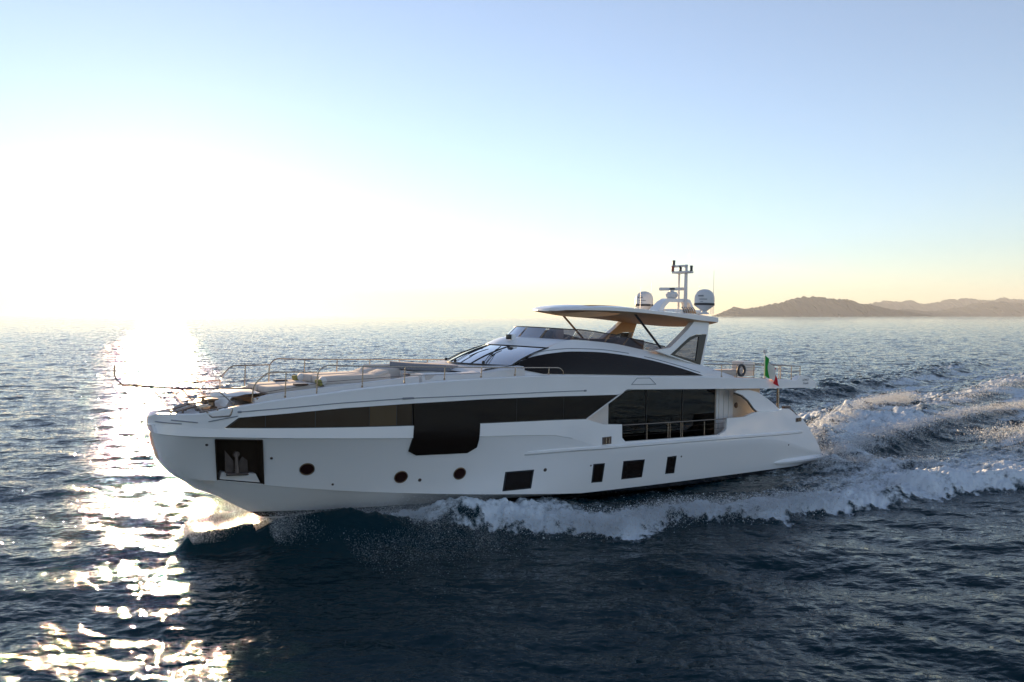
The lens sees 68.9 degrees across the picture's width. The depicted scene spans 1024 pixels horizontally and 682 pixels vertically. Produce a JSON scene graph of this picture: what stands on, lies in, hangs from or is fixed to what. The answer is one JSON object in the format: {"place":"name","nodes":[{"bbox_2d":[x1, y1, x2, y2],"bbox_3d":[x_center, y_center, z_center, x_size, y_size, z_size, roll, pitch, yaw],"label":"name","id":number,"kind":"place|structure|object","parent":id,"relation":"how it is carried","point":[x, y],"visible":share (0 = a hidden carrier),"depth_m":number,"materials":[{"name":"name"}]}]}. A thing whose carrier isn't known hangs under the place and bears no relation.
{"place":"outdoors","nodes":[
{"label":"outdoors","id":0,"kind":"place"},
{"bbox_2d":[0,316,1023,681],"bbox_3d":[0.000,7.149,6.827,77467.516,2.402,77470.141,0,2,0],"label":"sea","id":1,"kind":"structure","parent":0,"point":[110,570],"depth_m":23.66,"materials":[{"name":"teal liquid"}]},
{"bbox_2d":[114,260,828,519],"bbox_3d":[1.533,1.391,31.666,32.903,11.430,7.165,0,1,-37],"label":"motor yacht","id":2,"kind":"object","parent":1,"relation":"on","point":[515,413],"visible":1,"depth_m":27.15,"materials":[{"name":"white painted fiberglass"},{"name":"teak"},{"name":"tinted glass"}]},
{"bbox_2d":[297,373,302,380],"bbox_3d":[-7.402,1.254,26.201,0.260,0.264,0.522,-1,2,-17],"label":"bolster","id":3,"kind":"object","parent":2,"relation":"on","point":[300,376],"visible":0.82,"depth_m":25.95,"materials":[{"name":"white fabric"}]},
{"bbox_2d":[293,383,308,385],"bbox_3d":[-6.859,1.405,24.239,0.420,0.060,0.300,0,1,-37],"label":"wooden tray","id":4,"kind":"object","parent":2,"relation":"on","point":[298,384],"visible":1,"depth_m":24.15,"materials":[{"name":"brown wood"}]},
{"bbox_2d":[318,376,326,384],"bbox_3d":[-6.264,1.305,24.680,0.260,0.264,0.522,-1,2,-17],"label":"bolster","id":5,"kind":"object","parent":2,"relation":"on","point":[323,379],"visible":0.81,"depth_m":24.45,"materials":[{"name":"white fabric"}]},
{"bbox_2d":[408,399,479,455],"bbox_3d":[-2.384,2.959,25.443,2.625,1.876,0.688,-1,2,-30],"label":"tall side window","id":6,"kind":"structure","parent":2,"relation":"in","point":[446,427],"depth_m":25.19,"materials":[{"name":"black glass"}]},
{"bbox_2d":[502,470,533,490],"bbox_3d":[0.218,5.095,27.344,1.255,0.772,0.239,-1,2,-30],"label":"hull window","id":7,"kind":"structure","parent":2,"relation":"in","point":[513,480],"depth_m":27.31,"materials":[{"name":"black glass"}]},
{"bbox_2d":[591,463,604,482],"bbox_3d":[3.341,5.163,29.214,0.613,0.806,0.256,-1,2,-33],"label":"hull window","id":8,"kind":"structure","parent":2,"relation":"in","point":[598,469],"depth_m":29.18,"materials":[{"name":"black glass"}]},
{"bbox_2d":[513,351,699,374],"bbox_3d":[4.264,0.999,30.470,10.158,1.256,0.562,-1,2,-34],"label":"wheelhouse window","id":9,"kind":"structure","parent":2,"relation":"in","point":[571,362],"depth_m":29.81,"materials":[{"name":"black glass"}]},
{"bbox_2d":[621,459,644,478],"bbox_3d":[4.875,5.192,30.260,1.225,0.833,0.254,-1,2,-35],"label":"hull window","id":10,"kind":"structure","parent":2,"relation":"in","point":[632,468],"depth_m":30.22,"materials":[{"name":"black glass"}]},
{"bbox_2d":[608,389,714,440],"bbox_3d":[6.633,3.215,32.429,6.800,2.470,0.050,0,1,-37],"label":"saloon window","id":11,"kind":"structure","parent":2,"relation":"in","point":[636,406],"depth_m":32.35,"materials":[{"name":"black glass"}]},
{"bbox_2d":[665,456,676,473],"bbox_3d":[6.693,5.237,31.552,0.650,0.780,0.246,0,1,-37],"label":"hull window","id":12,"kind":"structure","parent":2,"relation":"in","point":[671,461],"depth_m":31.52,"materials":[{"name":"black glass"}]},
{"bbox_2d":[737,364,745,376],"bbox_3d":[10.491,1.341,34.137,0.600,0.600,0.114,0,1,-37],"label":"lifebuoy","id":13,"kind":"object","parent":2,"relation":"hanging from","point":[738,370],"visible":1,"depth_m":34.08,"materials":[{"name":"grey plastic"}]},
{"bbox_2d":[763,350,778,385],"bbox_3d":[12.226,1.278,35.303,0.780,1.752,0.262,0,2,-8],"label":"ensign","id":14,"kind":"object","parent":2,"relation":"attached to","point":[769,370],"visible":1,"depth_m":35.27,"materials":[{"name":"multicoloured fabric"}]},
{"bbox_2d":[181,377,1023,594],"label":"spray","id":15,"kind":"object","parent":1,"relation":"on","point":[904,398],"visible":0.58,"depth_m":28.10,"materials":[{"name":"liquid"}]},
{"bbox_2d":[0,0,1023,315],"label":"sky","id":16,"kind":"structure","parent":0,"point":[158,157],"materials":[{"name":"blue"}]},
{"bbox_2d":[713,296,930,315],"bbox_3d":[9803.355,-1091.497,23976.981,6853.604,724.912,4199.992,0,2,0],"label":"hill range","id":17,"kind":"structure","parent":0,"point":[811,306],"depth_m":23085.75,"materials":[{"name":"grey"}]},
{"bbox_2d":[869,297,1023,310],"bbox_3d":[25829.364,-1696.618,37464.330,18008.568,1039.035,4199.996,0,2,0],"label":"hill range","id":18,"kind":"structure","parent":0,"point":[937,305],"depth_m":37006.70,"materials":[{"name":"grey"}]},
{"bbox_2d":[900,301,1023,315],"bbox_3d":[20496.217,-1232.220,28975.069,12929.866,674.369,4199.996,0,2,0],"label":"hill range","id":19,"kind":"structure","parent":0,"point":[999,308],"depth_m":28190.84,"materials":[{"name":"grey"}]}
]}

